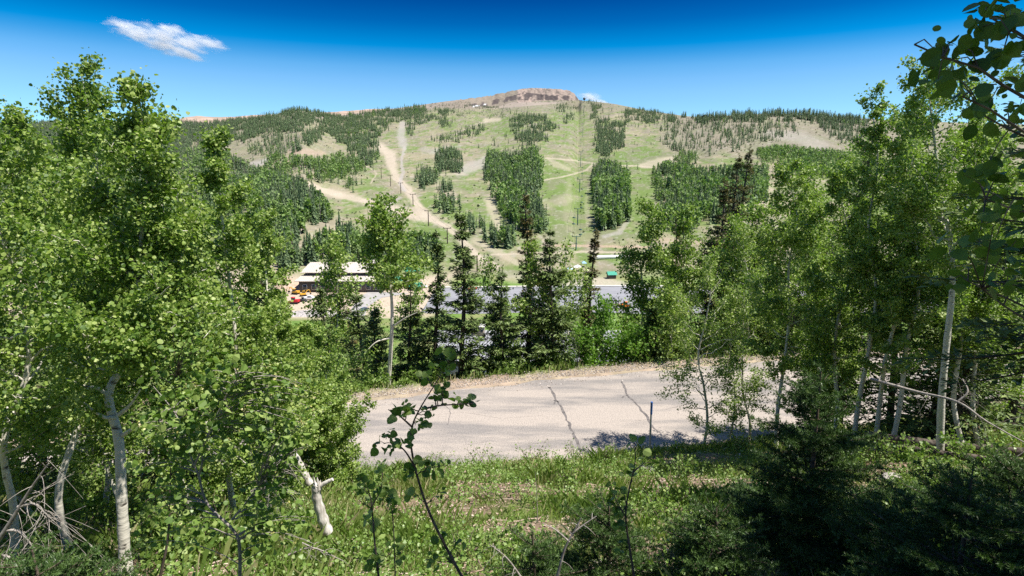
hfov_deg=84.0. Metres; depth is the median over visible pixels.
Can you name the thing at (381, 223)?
aspen tree
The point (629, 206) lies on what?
aspen tree
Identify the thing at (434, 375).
leafy shrub
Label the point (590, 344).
leafy shrub
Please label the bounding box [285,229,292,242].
aspen tree
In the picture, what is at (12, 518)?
dead branch
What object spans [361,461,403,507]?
leafy shrub
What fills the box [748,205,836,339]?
aspen tree
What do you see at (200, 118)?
hills
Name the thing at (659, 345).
leafy shrub
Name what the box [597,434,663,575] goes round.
broadleaf sapling
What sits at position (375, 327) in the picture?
spruce tree
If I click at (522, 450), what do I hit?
leafy shrub
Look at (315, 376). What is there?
tree
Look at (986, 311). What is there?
aspen tree
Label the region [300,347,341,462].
aspen tree
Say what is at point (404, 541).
undergrowth
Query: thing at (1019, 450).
fallen log
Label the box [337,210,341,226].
conifer tree
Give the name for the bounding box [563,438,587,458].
leafy shrub
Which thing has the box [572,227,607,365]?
spruce tree
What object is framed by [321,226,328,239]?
aspen tree
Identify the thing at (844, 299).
aspen tree
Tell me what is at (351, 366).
leafy shrub
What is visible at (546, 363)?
leafy shrub
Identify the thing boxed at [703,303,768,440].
aspen tree
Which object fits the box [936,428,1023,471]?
leafy shrub
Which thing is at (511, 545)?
leafy shrub
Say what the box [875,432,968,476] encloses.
leafy shrub
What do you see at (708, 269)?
aspen tree
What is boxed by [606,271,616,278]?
shed
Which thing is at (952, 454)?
fallen log
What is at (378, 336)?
aspen tree
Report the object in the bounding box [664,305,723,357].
leafy shrub
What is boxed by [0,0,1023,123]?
sky
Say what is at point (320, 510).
broken snag
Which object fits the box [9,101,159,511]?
aspen tree
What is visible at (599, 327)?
aspen tree
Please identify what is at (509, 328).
spruce tree
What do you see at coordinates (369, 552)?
leafy shrub
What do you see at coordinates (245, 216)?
aspen tree
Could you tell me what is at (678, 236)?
spruce tree
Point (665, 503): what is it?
leafy shrub
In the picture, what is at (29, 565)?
fir tree
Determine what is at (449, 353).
broadleaf sapling
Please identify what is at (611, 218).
conifer tree
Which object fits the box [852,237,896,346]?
aspen tree
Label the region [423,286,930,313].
parking lot
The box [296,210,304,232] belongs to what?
aspen tree
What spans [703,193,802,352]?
aspen tree
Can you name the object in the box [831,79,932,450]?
aspen tree
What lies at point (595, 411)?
road
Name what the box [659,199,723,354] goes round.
aspen tree
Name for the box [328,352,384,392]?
leafy shrub
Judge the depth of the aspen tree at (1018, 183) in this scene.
15.89 m
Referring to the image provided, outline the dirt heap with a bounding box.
[273,278,298,290]
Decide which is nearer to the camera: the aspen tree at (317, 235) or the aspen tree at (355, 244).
the aspen tree at (355, 244)
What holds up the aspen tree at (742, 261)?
on the ground at (566, 178)
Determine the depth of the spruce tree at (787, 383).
19.63 m
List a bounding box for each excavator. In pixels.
[288,287,299,294]
[299,290,310,296]
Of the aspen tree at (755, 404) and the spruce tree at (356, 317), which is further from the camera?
the spruce tree at (356, 317)
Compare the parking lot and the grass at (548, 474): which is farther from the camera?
the parking lot
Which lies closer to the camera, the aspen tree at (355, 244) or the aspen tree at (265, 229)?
the aspen tree at (265, 229)
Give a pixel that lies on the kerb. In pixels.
(567, 285)
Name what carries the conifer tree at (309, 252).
on the ground at (566, 178)
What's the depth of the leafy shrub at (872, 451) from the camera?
13.58 m
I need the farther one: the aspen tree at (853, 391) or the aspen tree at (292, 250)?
the aspen tree at (292, 250)
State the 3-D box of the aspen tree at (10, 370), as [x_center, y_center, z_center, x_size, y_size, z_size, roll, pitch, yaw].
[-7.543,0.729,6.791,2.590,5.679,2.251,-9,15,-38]
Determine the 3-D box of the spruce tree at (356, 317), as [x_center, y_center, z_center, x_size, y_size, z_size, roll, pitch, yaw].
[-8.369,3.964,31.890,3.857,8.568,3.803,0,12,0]
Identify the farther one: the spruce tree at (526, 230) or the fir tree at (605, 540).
the spruce tree at (526, 230)
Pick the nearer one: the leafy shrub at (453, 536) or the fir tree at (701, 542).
the fir tree at (701, 542)
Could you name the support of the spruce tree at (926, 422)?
on the ground at (566, 178)
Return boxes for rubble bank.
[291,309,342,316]
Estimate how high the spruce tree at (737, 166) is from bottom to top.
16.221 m
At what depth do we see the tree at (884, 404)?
17.99 m
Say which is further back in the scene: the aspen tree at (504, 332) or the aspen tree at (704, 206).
the aspen tree at (704, 206)
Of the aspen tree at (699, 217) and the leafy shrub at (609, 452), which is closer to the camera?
the leafy shrub at (609, 452)
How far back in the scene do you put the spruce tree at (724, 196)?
36.21 m
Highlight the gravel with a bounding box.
[162,346,999,467]
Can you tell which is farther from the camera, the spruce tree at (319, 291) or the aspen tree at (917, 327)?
the spruce tree at (319, 291)
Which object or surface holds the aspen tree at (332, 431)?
on the ground at (566, 178)
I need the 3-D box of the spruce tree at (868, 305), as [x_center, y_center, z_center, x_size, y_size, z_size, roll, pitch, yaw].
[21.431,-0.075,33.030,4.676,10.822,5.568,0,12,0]
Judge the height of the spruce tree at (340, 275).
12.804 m
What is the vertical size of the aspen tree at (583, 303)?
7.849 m
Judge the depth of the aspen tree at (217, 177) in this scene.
8.82 m
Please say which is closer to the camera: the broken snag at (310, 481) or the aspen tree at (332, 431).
the broken snag at (310, 481)
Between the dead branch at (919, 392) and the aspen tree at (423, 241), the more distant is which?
the aspen tree at (423, 241)
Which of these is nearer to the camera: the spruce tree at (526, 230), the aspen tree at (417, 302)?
the spruce tree at (526, 230)
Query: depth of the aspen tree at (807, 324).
19.74 m
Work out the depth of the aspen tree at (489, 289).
31.27 m
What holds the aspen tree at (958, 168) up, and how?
on the ground at (566, 178)
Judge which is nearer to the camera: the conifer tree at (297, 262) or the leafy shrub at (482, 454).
the leafy shrub at (482, 454)
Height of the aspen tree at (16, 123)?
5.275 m
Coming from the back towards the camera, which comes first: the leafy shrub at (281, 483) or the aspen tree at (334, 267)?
the aspen tree at (334, 267)
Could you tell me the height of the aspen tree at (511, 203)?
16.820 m
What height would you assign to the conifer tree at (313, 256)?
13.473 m
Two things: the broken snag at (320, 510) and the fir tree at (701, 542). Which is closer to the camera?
the fir tree at (701, 542)
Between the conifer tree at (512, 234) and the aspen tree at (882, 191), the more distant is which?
the conifer tree at (512, 234)
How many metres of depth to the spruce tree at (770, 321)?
33.23 m
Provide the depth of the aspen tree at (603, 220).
409.03 m
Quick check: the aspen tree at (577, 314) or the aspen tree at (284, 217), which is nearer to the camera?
the aspen tree at (577, 314)
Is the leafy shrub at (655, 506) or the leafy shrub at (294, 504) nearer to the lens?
the leafy shrub at (655, 506)
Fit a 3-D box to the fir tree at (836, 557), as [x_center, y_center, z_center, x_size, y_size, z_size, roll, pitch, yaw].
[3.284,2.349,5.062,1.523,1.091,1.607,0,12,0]
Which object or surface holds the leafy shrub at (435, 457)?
on the ground at (566, 178)
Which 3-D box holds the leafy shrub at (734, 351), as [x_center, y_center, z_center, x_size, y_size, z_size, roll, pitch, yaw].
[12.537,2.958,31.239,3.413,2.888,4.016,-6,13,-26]
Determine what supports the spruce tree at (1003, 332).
on the ground at (566, 178)
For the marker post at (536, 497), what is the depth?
7.77 m
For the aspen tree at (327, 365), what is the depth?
17.21 m
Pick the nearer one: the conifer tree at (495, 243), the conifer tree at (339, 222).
the conifer tree at (495, 243)
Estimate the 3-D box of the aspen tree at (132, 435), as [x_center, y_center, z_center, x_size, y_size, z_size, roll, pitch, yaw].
[-5.643,1.878,7.911,1.963,3.947,1.882,0,12,0]
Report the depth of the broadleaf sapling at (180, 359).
4.55 m
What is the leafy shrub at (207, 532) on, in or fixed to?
on the ground at (566, 178)
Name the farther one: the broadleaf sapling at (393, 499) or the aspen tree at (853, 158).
the aspen tree at (853, 158)
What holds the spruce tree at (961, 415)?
on the ground at (566, 178)
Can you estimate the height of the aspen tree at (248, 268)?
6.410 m
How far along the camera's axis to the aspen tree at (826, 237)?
29.16 m
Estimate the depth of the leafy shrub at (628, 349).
29.70 m
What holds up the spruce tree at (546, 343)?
on the ground at (566, 178)
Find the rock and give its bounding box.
[878,472,902,481]
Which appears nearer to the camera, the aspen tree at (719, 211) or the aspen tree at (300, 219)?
the aspen tree at (300, 219)
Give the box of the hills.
[179,109,383,122]
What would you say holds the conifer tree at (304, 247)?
on the ground at (566, 178)
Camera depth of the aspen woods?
627.46 m
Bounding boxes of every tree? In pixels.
[0,47,203,551]
[0,65,263,575]
[0,95,119,557]
[0,205,128,496]
[0,278,78,516]
[0,286,114,495]
[0,345,25,379]
[0,529,146,575]
[7,328,174,530]
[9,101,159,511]
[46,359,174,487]
[67,218,238,520]
[126,277,271,499]
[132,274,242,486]
[183,120,283,516]
[203,307,330,513]
[219,192,311,452]
[221,278,331,492]
[231,205,328,455]
[242,261,313,450]
[254,320,354,479]
[278,205,286,217]
[280,249,283,265]
[282,213,289,220]
[282,250,289,268]
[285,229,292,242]
[286,216,293,225]
[287,244,295,257]
[291,222,295,243]
[293,216,301,239]
[293,219,299,241]
[295,247,300,266]
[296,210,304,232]
[296,213,304,234]
[299,194,308,220]
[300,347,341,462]
[301,230,365,360]
[303,198,312,213]
[303,235,306,257]
[304,390,370,488]
[306,232,312,264]
[307,321,376,459]
[310,201,318,222]
[310,285,354,376]
[311,238,320,255]
[311,247,316,261]
[315,197,320,209]
[315,232,322,241]
[318,227,322,250]
[321,202,329,222]
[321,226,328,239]
[321,230,362,377]
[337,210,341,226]
[338,285,378,386]
[342,319,368,370]
[344,230,352,258]
[345,234,352,261]
[350,192,438,387]
[351,242,357,252]
[355,296,395,361]
[358,306,398,386]
[383,278,433,385]
[389,252,432,369]
[414,230,456,380]
[421,235,429,251]
[432,207,494,383]
[464,269,534,374]
[473,252,508,355]
[479,516,576,575]
[482,222,486,240]
[485,295,523,359]
[492,228,498,247]
[499,228,505,243]
[504,225,511,248]
[505,226,512,248]
[506,191,549,372]
[507,201,514,212]
[511,205,516,220]
[511,224,516,244]
[511,234,560,362]
[512,210,519,229]
[516,226,592,371]
[526,485,678,575]
[535,267,572,355]
[551,236,586,345]
[562,295,598,363]
[563,259,599,366]
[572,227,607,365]
[578,292,624,365]
[599,207,606,229]
[600,210,607,230]
[605,209,614,222]
[608,206,614,228]
[609,193,674,354]
[609,312,636,362]
[614,204,619,220]
[621,304,681,361]
[622,239,690,324]
[624,202,630,221]
[625,198,630,221]
[642,277,698,360]
[645,490,780,575]
[647,249,768,446]
[654,220,686,317]
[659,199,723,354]
[686,222,737,354]
[689,174,736,357]
[690,155,744,346]
[693,362,903,575]
[695,209,702,224]
[697,273,789,442]
[699,200,708,220]
[699,211,767,353]
[703,143,755,347]
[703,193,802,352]
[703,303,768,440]
[711,199,715,220]
[713,214,786,353]
[717,205,722,216]
[718,221,797,353]
[731,155,868,447]
[744,236,805,348]
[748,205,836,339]
[760,259,868,434]
[762,290,807,353]
[774,490,951,575]
[782,190,851,300]
[782,207,856,342]
[786,158,894,426]
[786,159,849,322]
[789,284,855,427]
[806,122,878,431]
[809,280,876,430]
[820,457,1023,575]
[822,146,884,338]
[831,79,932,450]
[838,133,901,313]
[844,271,936,432]
[850,103,983,448]
[850,242,1001,450]
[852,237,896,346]
[853,208,904,345]
[868,85,966,453]
[869,154,907,324]
[876,49,1023,459]
[878,274,1023,456]
[884,441,1023,561]
[894,8,1023,392]
[894,91,1023,442]
[903,157,1023,429]
[908,0,1023,318]
[908,124,1016,375]
[909,220,1023,429]
[931,273,1023,430]
[940,128,1023,453]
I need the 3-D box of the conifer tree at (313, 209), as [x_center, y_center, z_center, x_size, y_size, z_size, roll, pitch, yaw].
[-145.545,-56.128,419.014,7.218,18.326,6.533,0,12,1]
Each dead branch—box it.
[0,460,121,574]
[288,542,351,575]
[477,544,520,575]
[543,513,596,575]
[870,374,1023,454]
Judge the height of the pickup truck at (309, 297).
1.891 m
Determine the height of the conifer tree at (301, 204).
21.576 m
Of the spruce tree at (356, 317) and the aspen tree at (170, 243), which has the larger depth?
the spruce tree at (356, 317)
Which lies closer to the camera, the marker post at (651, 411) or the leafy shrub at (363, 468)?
the leafy shrub at (363, 468)
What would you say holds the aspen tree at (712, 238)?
on the ground at (566, 178)
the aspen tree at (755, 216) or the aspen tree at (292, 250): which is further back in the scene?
the aspen tree at (292, 250)
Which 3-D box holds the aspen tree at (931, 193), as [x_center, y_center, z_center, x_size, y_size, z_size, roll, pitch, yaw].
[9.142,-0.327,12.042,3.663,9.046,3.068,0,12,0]
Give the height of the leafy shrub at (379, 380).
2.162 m
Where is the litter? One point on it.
(454, 509)
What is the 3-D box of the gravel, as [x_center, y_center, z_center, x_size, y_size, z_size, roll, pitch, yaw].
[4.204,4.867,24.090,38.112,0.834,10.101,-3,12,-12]
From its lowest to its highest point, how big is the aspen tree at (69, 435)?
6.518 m
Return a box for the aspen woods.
[0,106,874,259]
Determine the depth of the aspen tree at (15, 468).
9.02 m
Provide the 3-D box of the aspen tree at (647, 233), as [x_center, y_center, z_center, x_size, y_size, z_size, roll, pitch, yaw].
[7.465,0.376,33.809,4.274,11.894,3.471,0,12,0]
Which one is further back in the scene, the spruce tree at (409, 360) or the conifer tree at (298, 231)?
the conifer tree at (298, 231)
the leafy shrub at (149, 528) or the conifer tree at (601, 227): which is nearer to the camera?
the leafy shrub at (149, 528)
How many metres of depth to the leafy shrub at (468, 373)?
28.25 m
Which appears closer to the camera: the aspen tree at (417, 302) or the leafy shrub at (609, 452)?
the leafy shrub at (609, 452)
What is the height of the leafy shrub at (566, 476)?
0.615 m
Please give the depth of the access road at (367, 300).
264.95 m
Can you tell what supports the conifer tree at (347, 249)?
on the ground at (566, 178)
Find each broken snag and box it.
[289,449,312,485]
[311,477,333,535]
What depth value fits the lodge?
278.76 m
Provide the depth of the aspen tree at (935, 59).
1.20 m
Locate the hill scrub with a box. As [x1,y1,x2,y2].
[227,102,865,254]
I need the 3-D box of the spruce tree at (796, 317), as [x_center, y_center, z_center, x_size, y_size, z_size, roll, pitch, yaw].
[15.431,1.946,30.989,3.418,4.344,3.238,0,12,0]
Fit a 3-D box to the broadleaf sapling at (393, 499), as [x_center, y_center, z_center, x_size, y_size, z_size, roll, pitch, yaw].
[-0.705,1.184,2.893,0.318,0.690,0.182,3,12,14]
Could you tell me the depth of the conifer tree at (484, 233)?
387.28 m
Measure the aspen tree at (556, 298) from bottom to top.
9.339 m
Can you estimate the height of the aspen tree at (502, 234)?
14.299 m
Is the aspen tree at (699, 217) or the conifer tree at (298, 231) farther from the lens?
the aspen tree at (699, 217)
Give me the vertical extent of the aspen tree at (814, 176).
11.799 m
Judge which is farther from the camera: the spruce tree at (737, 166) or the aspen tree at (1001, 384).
the spruce tree at (737, 166)
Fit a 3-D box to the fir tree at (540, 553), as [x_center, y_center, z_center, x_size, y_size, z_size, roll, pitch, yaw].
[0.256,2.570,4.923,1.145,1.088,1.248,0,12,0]
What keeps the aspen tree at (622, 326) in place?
on the ground at (566, 178)
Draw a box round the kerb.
[446,285,662,286]
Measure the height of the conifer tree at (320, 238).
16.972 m
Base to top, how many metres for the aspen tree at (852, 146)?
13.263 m
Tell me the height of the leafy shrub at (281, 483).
1.683 m
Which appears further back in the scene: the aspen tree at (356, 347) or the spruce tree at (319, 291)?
the aspen tree at (356, 347)
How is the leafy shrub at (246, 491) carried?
on the ground at (566, 178)
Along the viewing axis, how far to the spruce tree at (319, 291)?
31.82 m
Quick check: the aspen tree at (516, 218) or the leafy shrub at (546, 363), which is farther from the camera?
the aspen tree at (516, 218)
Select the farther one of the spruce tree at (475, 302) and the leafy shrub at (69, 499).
the spruce tree at (475, 302)
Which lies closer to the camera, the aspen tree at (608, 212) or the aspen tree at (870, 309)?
the aspen tree at (870, 309)
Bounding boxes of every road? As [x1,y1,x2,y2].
[10,354,1023,468]
[346,292,407,319]
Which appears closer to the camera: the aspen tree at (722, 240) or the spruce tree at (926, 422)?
the spruce tree at (926, 422)
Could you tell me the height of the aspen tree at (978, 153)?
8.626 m
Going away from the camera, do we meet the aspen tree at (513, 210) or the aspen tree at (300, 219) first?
the aspen tree at (300, 219)
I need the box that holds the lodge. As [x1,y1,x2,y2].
[294,260,385,291]
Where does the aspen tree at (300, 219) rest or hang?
on the ground at (566, 178)
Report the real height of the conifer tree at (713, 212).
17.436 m
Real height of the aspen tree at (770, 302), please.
9.055 m
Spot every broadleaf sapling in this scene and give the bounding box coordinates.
[128,323,221,575]
[347,458,405,575]
[370,347,479,575]
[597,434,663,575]
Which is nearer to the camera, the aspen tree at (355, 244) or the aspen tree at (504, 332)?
the aspen tree at (504, 332)
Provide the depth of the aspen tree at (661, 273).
37.74 m
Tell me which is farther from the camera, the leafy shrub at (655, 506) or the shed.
the shed
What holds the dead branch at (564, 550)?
on the ground at (566, 178)
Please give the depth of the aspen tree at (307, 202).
418.70 m
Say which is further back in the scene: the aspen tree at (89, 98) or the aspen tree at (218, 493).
the aspen tree at (218, 493)
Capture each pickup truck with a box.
[288,297,299,303]
[304,295,313,299]
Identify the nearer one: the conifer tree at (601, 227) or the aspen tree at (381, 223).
the aspen tree at (381, 223)
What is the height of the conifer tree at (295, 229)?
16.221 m
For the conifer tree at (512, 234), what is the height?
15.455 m
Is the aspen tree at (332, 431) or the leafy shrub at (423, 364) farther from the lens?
the leafy shrub at (423, 364)
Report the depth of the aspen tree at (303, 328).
12.97 m
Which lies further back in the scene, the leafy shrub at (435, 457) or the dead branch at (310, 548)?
the leafy shrub at (435, 457)
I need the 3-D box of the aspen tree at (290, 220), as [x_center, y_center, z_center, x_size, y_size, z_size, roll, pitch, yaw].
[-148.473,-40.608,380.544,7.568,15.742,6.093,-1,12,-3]
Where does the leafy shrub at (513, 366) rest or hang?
on the ground at (566, 178)
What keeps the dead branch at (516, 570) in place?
on the ground at (566, 178)
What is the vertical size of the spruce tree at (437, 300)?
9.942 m
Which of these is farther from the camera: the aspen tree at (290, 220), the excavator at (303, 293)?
the aspen tree at (290, 220)
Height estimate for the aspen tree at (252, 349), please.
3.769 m
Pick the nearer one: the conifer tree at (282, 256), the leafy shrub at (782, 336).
the leafy shrub at (782, 336)
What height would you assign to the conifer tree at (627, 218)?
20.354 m
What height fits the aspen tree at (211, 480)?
5.217 m
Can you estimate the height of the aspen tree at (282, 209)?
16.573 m
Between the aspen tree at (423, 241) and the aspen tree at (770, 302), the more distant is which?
the aspen tree at (423, 241)
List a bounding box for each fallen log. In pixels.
[864,431,1023,456]
[895,441,1023,461]
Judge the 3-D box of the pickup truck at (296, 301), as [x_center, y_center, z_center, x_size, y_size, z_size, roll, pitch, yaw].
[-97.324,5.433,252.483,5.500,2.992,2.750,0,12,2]
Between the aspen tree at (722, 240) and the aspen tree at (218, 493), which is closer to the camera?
the aspen tree at (218, 493)
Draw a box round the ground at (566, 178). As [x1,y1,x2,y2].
[0,88,1023,575]
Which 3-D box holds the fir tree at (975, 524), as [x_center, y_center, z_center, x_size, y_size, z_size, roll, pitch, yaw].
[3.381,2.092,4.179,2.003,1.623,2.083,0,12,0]
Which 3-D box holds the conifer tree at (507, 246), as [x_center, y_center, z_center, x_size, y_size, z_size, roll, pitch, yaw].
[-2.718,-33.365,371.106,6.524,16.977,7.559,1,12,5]
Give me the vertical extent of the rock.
0.228 m
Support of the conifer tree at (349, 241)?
on the ground at (566, 178)
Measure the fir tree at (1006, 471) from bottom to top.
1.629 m
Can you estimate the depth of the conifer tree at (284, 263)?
322.98 m
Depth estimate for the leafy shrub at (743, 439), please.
17.88 m
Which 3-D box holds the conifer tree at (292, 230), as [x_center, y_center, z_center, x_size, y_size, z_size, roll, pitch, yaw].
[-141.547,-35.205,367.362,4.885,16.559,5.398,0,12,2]
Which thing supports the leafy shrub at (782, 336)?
on the ground at (566, 178)
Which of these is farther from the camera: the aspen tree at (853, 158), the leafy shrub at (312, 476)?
the aspen tree at (853, 158)
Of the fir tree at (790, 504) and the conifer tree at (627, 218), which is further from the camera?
the conifer tree at (627, 218)
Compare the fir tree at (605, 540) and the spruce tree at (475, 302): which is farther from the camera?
the spruce tree at (475, 302)
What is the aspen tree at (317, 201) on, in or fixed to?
on the ground at (566, 178)
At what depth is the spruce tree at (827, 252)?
31.93 m
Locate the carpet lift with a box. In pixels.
[597,255,628,258]
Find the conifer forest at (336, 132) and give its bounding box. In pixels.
[0,99,872,268]
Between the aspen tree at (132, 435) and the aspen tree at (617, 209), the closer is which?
the aspen tree at (132, 435)
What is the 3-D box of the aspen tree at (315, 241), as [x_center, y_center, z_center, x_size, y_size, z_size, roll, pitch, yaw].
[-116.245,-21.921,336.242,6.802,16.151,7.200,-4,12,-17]
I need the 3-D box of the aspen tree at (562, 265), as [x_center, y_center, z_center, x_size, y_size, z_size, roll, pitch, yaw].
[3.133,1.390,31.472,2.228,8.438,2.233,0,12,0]
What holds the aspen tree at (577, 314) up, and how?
on the ground at (566, 178)
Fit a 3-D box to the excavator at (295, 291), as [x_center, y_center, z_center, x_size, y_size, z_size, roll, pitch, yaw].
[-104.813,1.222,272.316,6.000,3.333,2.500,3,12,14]
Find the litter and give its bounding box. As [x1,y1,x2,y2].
[0,424,1022,575]
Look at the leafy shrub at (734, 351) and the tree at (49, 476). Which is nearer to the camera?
the tree at (49, 476)
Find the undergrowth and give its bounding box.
[0,420,1023,575]
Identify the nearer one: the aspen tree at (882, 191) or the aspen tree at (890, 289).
the aspen tree at (890, 289)
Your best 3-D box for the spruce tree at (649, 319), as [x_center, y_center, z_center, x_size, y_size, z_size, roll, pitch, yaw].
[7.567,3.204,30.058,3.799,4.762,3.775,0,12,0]
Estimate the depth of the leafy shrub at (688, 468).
12.95 m
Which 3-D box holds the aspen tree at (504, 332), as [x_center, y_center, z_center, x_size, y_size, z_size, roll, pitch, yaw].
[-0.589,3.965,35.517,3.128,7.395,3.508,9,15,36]
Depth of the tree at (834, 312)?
17.37 m
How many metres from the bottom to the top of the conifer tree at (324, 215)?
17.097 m
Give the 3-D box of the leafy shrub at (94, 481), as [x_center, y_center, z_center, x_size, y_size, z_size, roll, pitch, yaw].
[-7.996,3.632,10.974,2.143,1.290,1.190,11,16,43]
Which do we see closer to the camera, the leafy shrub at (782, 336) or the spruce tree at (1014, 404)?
the spruce tree at (1014, 404)
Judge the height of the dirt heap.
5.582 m
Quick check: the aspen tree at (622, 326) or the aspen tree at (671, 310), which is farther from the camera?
the aspen tree at (622, 326)
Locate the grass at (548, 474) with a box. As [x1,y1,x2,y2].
[0,340,1023,575]
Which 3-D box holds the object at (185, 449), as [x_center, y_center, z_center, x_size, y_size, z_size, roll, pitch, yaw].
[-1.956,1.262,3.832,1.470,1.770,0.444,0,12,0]
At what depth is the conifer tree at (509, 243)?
369.75 m
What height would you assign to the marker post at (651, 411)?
2.029 m
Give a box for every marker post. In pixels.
[535,475,537,521]
[648,401,652,458]
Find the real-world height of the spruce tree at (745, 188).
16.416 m
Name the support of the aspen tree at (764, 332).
on the ground at (566, 178)
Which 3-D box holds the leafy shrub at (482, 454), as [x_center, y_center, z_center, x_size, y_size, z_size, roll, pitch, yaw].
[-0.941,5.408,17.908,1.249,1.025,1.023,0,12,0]
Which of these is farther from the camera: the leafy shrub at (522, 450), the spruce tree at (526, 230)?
the spruce tree at (526, 230)
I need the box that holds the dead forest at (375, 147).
[0,101,867,256]
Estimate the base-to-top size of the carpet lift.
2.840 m
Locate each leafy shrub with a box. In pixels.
[0,468,115,549]
[53,444,136,499]
[109,483,215,568]
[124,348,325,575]
[162,486,259,572]
[221,451,263,505]
[233,447,313,522]
[240,489,315,534]
[273,463,319,495]
[309,345,369,392]
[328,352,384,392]
[329,452,375,483]
[347,531,406,570]
[358,362,413,390]
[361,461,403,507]
[392,355,429,387]
[408,355,448,383]
[427,450,454,464]
[439,519,501,567]
[455,360,496,378]
[464,441,501,466]
[479,514,544,561]
[486,352,531,374]
[515,439,559,459]
[516,349,566,373]
[550,319,600,368]
[550,457,589,489]
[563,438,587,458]
[596,443,618,463]
[597,307,662,365]
[627,321,698,361]
[638,480,696,519]
[646,498,706,562]
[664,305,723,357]
[671,451,701,479]
[700,319,765,359]
[711,427,759,453]
[775,326,807,349]
[853,416,899,463]
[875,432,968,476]
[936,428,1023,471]

